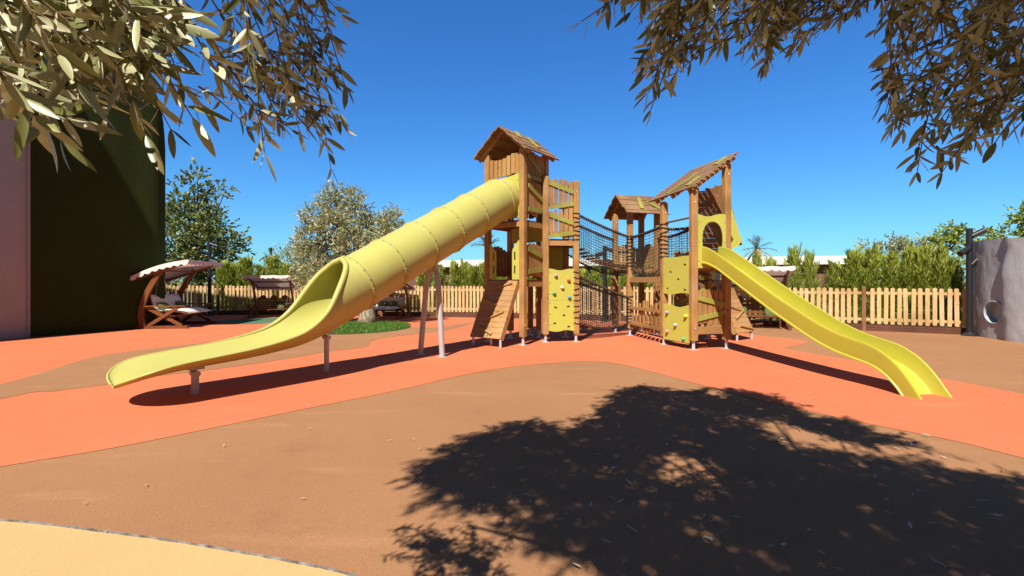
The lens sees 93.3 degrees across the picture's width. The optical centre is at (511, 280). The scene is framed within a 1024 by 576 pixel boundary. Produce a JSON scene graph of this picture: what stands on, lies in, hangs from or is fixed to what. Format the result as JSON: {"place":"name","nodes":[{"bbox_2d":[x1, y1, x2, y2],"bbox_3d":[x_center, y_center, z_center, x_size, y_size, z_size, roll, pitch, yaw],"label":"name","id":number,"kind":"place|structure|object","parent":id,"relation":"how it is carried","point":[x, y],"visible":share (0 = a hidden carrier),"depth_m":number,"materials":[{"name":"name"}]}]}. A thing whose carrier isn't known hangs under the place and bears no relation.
{"place":"outdoors","nodes":[
{"label":"outdoors","id":0,"kind":"place"},
{"bbox_2d":[0,21,164,339],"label":"turf clad building","id":1,"kind":"structure","parent":0,"point":[81,244],"depth_m":12.90,"materials":[{"name":"green plant"}]},
{"bbox_2d":[0,315,1023,575],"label":"rubber paving","id":2,"kind":"structure","parent":0,"point":[454,455],"depth_m":3.34,"materials":[{"name":"brown rubber"}]},
{"bbox_2d":[0,521,347,575],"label":"tan rubber","id":3,"kind":"object","parent":2,"relation":"attached to","point":[27,549],"visible":1,"depth_m":2.43,"materials":[{"name":"beige rubber"}]},
{"bbox_2d":[0,519,359,575],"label":"edging strip","id":4,"kind":"object","parent":3,"relation":"on","point":[201,545],"visible":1,"depth_m":2.56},
{"bbox_2d":[0,0,1023,189],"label":"overhanging olive tree","id":5,"kind":"object","parent":2,"relation":"on","point":[98,34],"visible":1,"depth_m":1.37,"materials":[{"name":"green plant"}]},
{"bbox_2d":[0,315,1023,466],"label":"orange rubber","id":6,"kind":"object","parent":2,"relation":"attached to","point":[36,426],"visible":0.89,"depth_m":6.71,"materials":[{"name":"orange rubber"}]},
{"bbox_2d":[130,260,222,328],"bbox_3d":[-10.380,0.390,14.948,1.824,2.020,2.044,0,0,-6],"label":"garden swing","id":7,"kind":"object","parent":6,"relation":"on","point":[175,270],"visible":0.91,"depth_m":14.30,"materials":[{"name":"brown wood"}]},
{"bbox_2d":[158,302,172,312],"bbox_3d":[-10.373,0.800,14.496,0.144,0.420,0.480,-40,4,-5],"label":"pillow","id":8,"kind":"object","parent":7,"relation":"on","point":[163,304],"visible":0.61,"depth_m":14.38,"materials":[{"name":"green fabric"}]},
{"bbox_2d":[175,301,188,307],"bbox_3d":[-10.467,0.800,15.391,0.144,0.420,0.480,-40,4,-5],"label":"pillow","id":9,"kind":"object","parent":7,"relation":"on","point":[180,302],"visible":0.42,"depth_m":15.27,"materials":[{"name":"green fabric"}]},
{"bbox_2d":[199,241,218,315],"bbox_3d":[-12.100,-0.100,19.350,0.725,3.000,0.340,0,0,-11],"label":"lamp post","id":10,"kind":"object","parent":6,"relation":"on","point":[210,246],"visible":0.91,"depth_m":19.29,"materials":[{"name":"grey metal"}]},
{"bbox_2d":[0,322,472,398],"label":"brown rubber band","id":11,"kind":"object","parent":6,"relation":"on","point":[92,371],"visible":0.67,"depth_m":8.25,"materials":[{"name":"brown rubber"}]},
{"bbox_2d":[210,318,277,323],"bbox_3d":[-8.764,1.392,17.227,2.389,0.001,3.558,0,0,28],"label":"green rubber patch","id":12,"kind":"object","parent":6,"relation":"on","point":[253,321],"visible":0.65,"depth_m":16.57,"materials":[{"name":"green rubber"}]},
{"bbox_2d":[242,275,297,317],"bbox_3d":[-9.303,0.592,18.716,1.635,1.616,1.459,0,0,-10],"label":"garden swing","id":13,"kind":"object","parent":6,"relation":"on","point":[268,282],"visible":0.9,"depth_m":18.82,"materials":[{"name":"brown wood"}]},
{"bbox_2d":[274,302,285,308],"bbox_3d":[-9.041,0.952,18.843,0.384,0.336,0.115,0,-35,-10],"label":"pillow","id":14,"kind":"object","parent":13,"relation":"on","point":[279,305],"visible":0.99,"depth_m":18.79,"materials":[{"name":"green fabric"}]},
{"bbox_2d":[326,320,410,334],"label":"grass","id":15,"kind":"structure","parent":6,"relation":"on","point":[350,326],"depth_m":13.86,"materials":[{"name":"green plant"}]},
{"bbox_2d":[285,180,408,322],"bbox_3d":[-5.132,-0.918,15.318,4.325,4.685,2.522,0,0,0],"label":"olive tree","id":16,"kind":"object","parent":15,"relation":"on","point":[339,244],"visible":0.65,"depth_m":15.16,"materials":[{"name":"green plant"}]},
{"bbox_2d":[373,282,415,319],"bbox_3d":[-4.696,0.592,18.265,1.635,1.616,1.459,0,0,14],"label":"garden swing","id":17,"kind":"object","parent":6,"relation":"on","point":[407,287],"visible":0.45,"depth_m":18.31,"materials":[{"name":"brown wood"}]},
{"bbox_2d":[378,301,387,305],"bbox_3d":[-4.906,0.904,18.351,0.384,0.336,0.115,0,-35,14],"label":"pillow","id":18,"kind":"object","parent":17,"relation":"on","point":[383,303],"visible":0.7,"depth_m":18.32,"materials":[{"name":"green fabric"}]},
{"bbox_2d":[387,301,396,305],"bbox_3d":[-4.518,0.904,18.254,0.384,0.336,0.115,0,-35,14],"label":"pillow","id":19,"kind":"object","parent":17,"relation":"on","point":[392,303],"visible":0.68,"depth_m":18.23,"materials":[{"name":"fabric"}]},
{"bbox_2d":[106,126,952,399],"bbox_3d":[0.548,-0.963,9.404,10.513,4.940,8.584,0,0,0],"label":"play structure","id":20,"kind":"object","parent":6,"relation":"on","point":[336,293],"visible":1,"depth_m":9.95,"materials":[{"name":"yellow plastic"}]},
{"bbox_2d":[595,246,610,321],"bbox_3d":[3.220,0.090,16.750,0.725,2.620,0.340,0,0,-6],"label":"lamp post","id":21,"kind":"object","parent":6,"relation":"on","point":[604,280],"visible":0.41,"depth_m":16.69,"materials":[{"name":"grey metal"}]},
{"bbox_2d":[165,285,965,333],"bbox_3d":[-3.199,0.780,17.303,31.745,1.240,3.293,0,0,12],"label":"picket fence","id":22,"kind":"object","parent":2,"relation":"on","point":[913,320],"visible":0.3,"depth_m":14.28,"materials":[{"name":"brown wood"}]},
{"bbox_2d":[732,266,795,330],"bbox_3d":[7.356,0.491,14.567,1.840,1.818,1.642,0,0,20],"label":"garden swing","id":23,"kind":"object","parent":2,"relation":"on","point":[781,275],"visible":0.31,"depth_m":14.35,"materials":[{"name":"brown wood"}]},
{"bbox_2d":[764,307,775,315],"bbox_3d":[7.804,0.914,14.481,0.432,0.378,0.130,0,-35,20],"label":"pillow","id":24,"kind":"object","parent":23,"relation":"on","point":[768,312],"visible":0.33,"depth_m":14.45,"materials":[{"name":"green fabric"}]},
{"bbox_2d":[957,228,987,335],"bbox_3d":[11.679,0.025,12.350,0.708,2.749,0.340,0,0,0],"label":"lamp post","id":25,"kind":"object","parent":2,"relation":"on","point":[967,250],"visible":0.94,"depth_m":12.29,"materials":[{"name":"grey metal"}]},
{"bbox_2d":[973,237,1023,342],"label":"round wall","id":26,"kind":"structure","parent":2,"relation":"on","point":[998,290],"depth_m":11.54,"materials":[{"name":"grey concrete"}]},
{"bbox_2d":[166,281,965,329],"bbox_3d":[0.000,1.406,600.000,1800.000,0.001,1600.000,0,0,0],"label":"ground","id":27,"kind":"structure","parent":0,"point":[179,285],"depth_m":27.62,"materials":[{"name":"soil"}]},
{"bbox_2d":[165,157,255,305],"bbox_3d":[-14.679,-2.206,22.243,5.506,7.213,3.444,0,0,0],"label":"leafy tree","id":28,"kind":"object","parent":27,"relation":"on","point":[189,243],"visible":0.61,"depth_m":22.19,"materials":[{"name":"green plant"}]},
{"bbox_2d":[203,260,236,309],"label":"conifer shrub","id":29,"kind":"object","parent":27,"relation":"on","point":[226,273],"visible":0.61,"depth_m":20.83,"materials":[{"name":"green plant"}]},
{"bbox_2d":[225,259,240,309],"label":"conifer shrub","id":30,"kind":"object","parent":27,"relation":"on","point":[234,264],"visible":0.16,"depth_m":21.34,"materials":[{"name":"green plant"}]},
{"bbox_2d":[228,254,258,312],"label":"conifer shrub","id":31,"kind":"object","parent":27,"relation":"on","point":[246,266],"visible":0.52,"depth_m":20.97,"materials":[{"name":"green plant"}]},
{"bbox_2d":[250,263,265,305],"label":"conifer shrub","id":32,"kind":"object","parent":27,"relation":"on","point":[259,269],"visible":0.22,"depth_m":21.23,"materials":[{"name":"green plant"}]},
{"bbox_2d":[258,252,282,305],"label":"conifer shrub","id":33,"kind":"object","parent":27,"relation":"on","point":[271,264],"visible":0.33,"depth_m":21.30,"materials":[{"name":"green plant"}]},
{"bbox_2d":[260,247,281,305],"bbox_3d":[-12.972,-0.212,26.028,1.133,3.230,1.086,0,0,0],"label":"palm tree","id":34,"kind":"object","parent":27,"relation":"on","point":[270,250],"visible":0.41,"depth_m":25.94,"materials":[{"name":"green plant"}]},
{"bbox_2d":[271,261,299,305],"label":"conifer shrub","id":35,"kind":"object","parent":27,"relation":"on","point":[284,269],"visible":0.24,"depth_m":21.08,"materials":[{"name":"green plant"}]},
{"bbox_2d":[262,241,310,273],"bbox_3d":[-12.308,-0.460,26.950,2.737,3.766,2.148,0,0,0],"label":"round tree","id":36,"kind":"object","parent":27,"relation":"on","point":[296,259],"visible":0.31,"depth_m":26.77,"materials":[{"name":"green plant"}]},
{"bbox_2d":[412,271,435,311],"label":"conifer shrub","id":37,"kind":"object","parent":27,"relation":"on","point":[419,279],"visible":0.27,"depth_m":19.82,"materials":[{"name":"green plant"}]},
{"bbox_2d":[430,264,450,311],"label":"conifer shrub","id":38,"kind":"object","parent":27,"relation":"on","point":[443,281],"visible":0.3,"depth_m":19.86,"materials":[{"name":"green plant"}]},
{"bbox_2d":[443,259,462,311],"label":"conifer shrub","id":39,"kind":"object","parent":27,"relation":"on","point":[454,273],"visible":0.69,"depth_m":20.10,"materials":[{"name":"green plant"}]},
{"bbox_2d":[457,257,472,312],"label":"conifer shrub","id":40,"kind":"object","parent":27,"relation":"on","point":[463,266],"visible":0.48,"depth_m":20.24,"materials":[{"name":"green plant"}]},
{"bbox_2d":[459,262,483,312],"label":"conifer shrub","id":41,"kind":"object","parent":27,"relation":"on","point":[471,276],"visible":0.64,"depth_m":20.04,"materials":[{"name":"green plant"}]},
{"bbox_2d":[475,261,483,303],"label":"conifer shrub","id":42,"kind":"object","parent":27,"relation":"on","point":[480,269],"visible":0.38,"depth_m":20.25,"materials":[{"name":"green plant"}]},
{"bbox_2d":[470,235,501,260],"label":"palm tree","id":43,"kind":"object","parent":27,"relation":"on","point":[482,238],"visible":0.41,"depth_m":29.87,"materials":[{"name":"green plant"}]},
{"bbox_2d":[516,275,535,313],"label":"conifer shrub","id":44,"kind":"object","parent":27,"relation":"on","point":[530,278],"visible":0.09,"depth_m":19.33,"materials":[{"name":"green plant"}]},
{"bbox_2d":[579,268,591,314],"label":"conifer shrub","id":45,"kind":"object","parent":27,"relation":"on","point":[583,273],"visible":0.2,"depth_m":18.50,"materials":[{"name":"green plant"}]},
{"bbox_2d":[588,264,602,314],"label":"conifer shrub","id":46,"kind":"object","parent":27,"relation":"on","point":[595,276],"visible":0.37,"depth_m":18.44,"materials":[{"name":"green plant"}]},
{"bbox_2d":[599,267,621,314],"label":"conifer shrub","id":47,"kind":"object","parent":27,"relation":"on","point":[609,280],"visible":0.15,"depth_m":18.23,"materials":[{"name":"green plant"}]},
{"bbox_2d":[619,274,636,315],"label":"conifer shrub","id":48,"kind":"object","parent":27,"relation":"on","point":[623,281],"visible":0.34,"depth_m":18.07,"materials":[{"name":"green plant"}]},
{"bbox_2d":[633,266,653,315],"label":"conifer shrub","id":49,"kind":"object","parent":27,"relation":"on","point":[649,285],"visible":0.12,"depth_m":17.82,"materials":[{"name":"green plant"}]},
{"bbox_2d":[749,249,764,318],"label":"conifer shrub","id":50,"kind":"object","parent":27,"relation":"on","point":[757,261],"visible":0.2,"depth_m":16.73,"materials":[{"name":"green plant"}]},
{"bbox_2d":[742,235,778,264],"bbox_3d":[12.145,-0.472,23.901,2.020,3.750,1.458,0,0,0],"label":"palm tree","id":51,"kind":"object","parent":27,"relation":"on","point":[756,244],"visible":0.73,"depth_m":23.93,"materials":[{"name":"green plant"}]},
{"bbox_2d":[764,256,779,320],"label":"conifer shrub","id":52,"kind":"object","parent":27,"relation":"on","point":[770,262],"visible":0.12,"depth_m":16.39,"materials":[{"name":"green plant"}]},
{"bbox_2d":[782,243,805,296],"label":"conifer shrub","id":53,"kind":"object","parent":27,"relation":"on","point":[793,258],"visible":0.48,"depth_m":16.28,"materials":[{"name":"green plant"}]},
{"bbox_2d":[798,245,822,305],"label":"conifer shrub","id":54,"kind":"object","parent":27,"relation":"on","point":[809,264],"visible":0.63,"depth_m":15.92,"materials":[{"name":"green plant"}]},
{"bbox_2d":[818,259,851,316],"bbox_3d":[10.474,0.354,15.829,1.051,2.151,0.966,0,0,27],"label":"conifer shrub","id":55,"kind":"object","parent":27,"relation":"on","point":[833,273],"visible":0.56,"depth_m":15.68,"materials":[{"name":"green plant"}]},
{"bbox_2d":[833,244,876,323],"bbox_3d":[10.878,0.093,15.408,1.299,2.640,1.477,0,0,18],"label":"conifer shrub","id":56,"kind":"object","parent":27,"relation":"on","point":[852,262],"visible":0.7,"depth_m":15.28,"materials":[{"name":"green plant"}]},
{"bbox_2d":[856,242,895,323],"bbox_3d":[11.331,0.097,15.079,1.326,2.674,1.327,0,0,16],"label":"conifer shrub","id":57,"kind":"object","parent":27,"relation":"on","point":[873,261],"visible":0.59,"depth_m":14.94,"materials":[{"name":"green plant"}]},
{"bbox_2d":[866,250,910,324],"bbox_3d":[11.554,0.247,14.806,1.220,2.370,1.122,0,0,-12],"label":"conifer shrub","id":58,"kind":"object","parent":27,"relation":"on","point":[891,273],"visible":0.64,"depth_m":14.61,"materials":[{"name":"green plant"}]},
{"bbox_2d":[853,230,935,306],"bbox_3d":[15.775,-0.338,20.024,3.057,3.512,1.293,0,0,0],"label":"grey green tree","id":59,"kind":"object","parent":27,"relation":"on","point":[898,248],"visible":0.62,"depth_m":19.85,"materials":[{"name":"green plant"}]},
{"bbox_2d":[881,239,931,325],"bbox_3d":[12.030,0.077,14.620,1.167,2.673,1.326,0,0,-30],"label":"conifer shrub","id":60,"kind":"object","parent":27,"relation":"on","point":[909,254],"visible":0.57,"depth_m":14.42,"materials":[{"name":"green plant"}]},
{"bbox_2d":[900,239,946,325],"bbox_3d":[12.292,0.105,14.312,1.330,2.658,1.331,0,0,-9],"label":"conifer shrub","id":61,"kind":"object","parent":27,"relation":"on","point":[925,257],"visible":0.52,"depth_m":14.12,"materials":[{"name":"green plant"}]},
{"bbox_2d":[917,242,961,326],"bbox_3d":[12.353,0.161,14.010,1.093,2.548,1.005,0,0,-4],"label":"conifer shrub","id":62,"kind":"object","parent":27,"relation":"on","point":[941,253],"visible":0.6,"depth_m":13.82,"materials":[{"name":"green plant"}]},
{"bbox_2d":[917,219,968,315],"bbox_3d":[15.613,-0.411,17.510,1.724,3.628,0.958,0,0,0],"label":"light green tree","id":63,"kind":"object","parent":27,"relation":"on","point":[950,236],"visible":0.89,"depth_m":17.39,"materials":[{"name":"green plant"}]},
{"bbox_2d":[938,255,965,326],"bbox_3d":[12.607,0.259,13.777,0.906,2.304,0.797,0,0,-5],"label":"conifer shrub","id":64,"kind":"object","parent":27,"relation":"on","point":[956,282],"visible":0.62,"depth_m":13.67,"materials":[{"name":"green plant"}]},
{"bbox_2d":[951,223,1019,285],"bbox_3d":[17.126,-0.345,17.481,2.293,3.514,1.029,0,0,0],"label":"bushy tree","id":65,"kind":"object","parent":27,"relation":"on","point":[990,230],"visible":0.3,"depth_m":17.43,"materials":[{"name":"green plant"}]},
{"bbox_2d":[1001,199,1023,236],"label":"leafy tree","id":66,"kind":"object","parent":27,"relation":"on","point":[1018,219],"visible":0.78,"depth_m":16.16,"materials":[{"name":"green plant"}]},
{"bbox_2d":[132,0,1023,280],"label":"sky","id":67,"kind":"structure","parent":0,"point":[434,79],"materials":[{"name":"blue"}]},
{"bbox_2d":[388,256,863,298],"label":"building","id":68,"kind":"structure","parent":0,"point":[823,264],"depth_m":38.54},
{"bbox_2d":[586,269,602,279],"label":"window","id":69,"kind":"structure","parent":68,"relation":"in","point":[587,270],"depth_m":41.50,"materials":[{"name":"grey glass"}]},
{"bbox_2d":[715,271,719,279],"bbox_3d":[16.067,0.150,39.204,1.500,2.300,0.080,0,0,14],"label":"window","id":70,"kind":"structure","parent":68,"relation":"in","point":[717,276],"depth_m":39.03,"materials":[{"name":"grey glass"}]}
]}

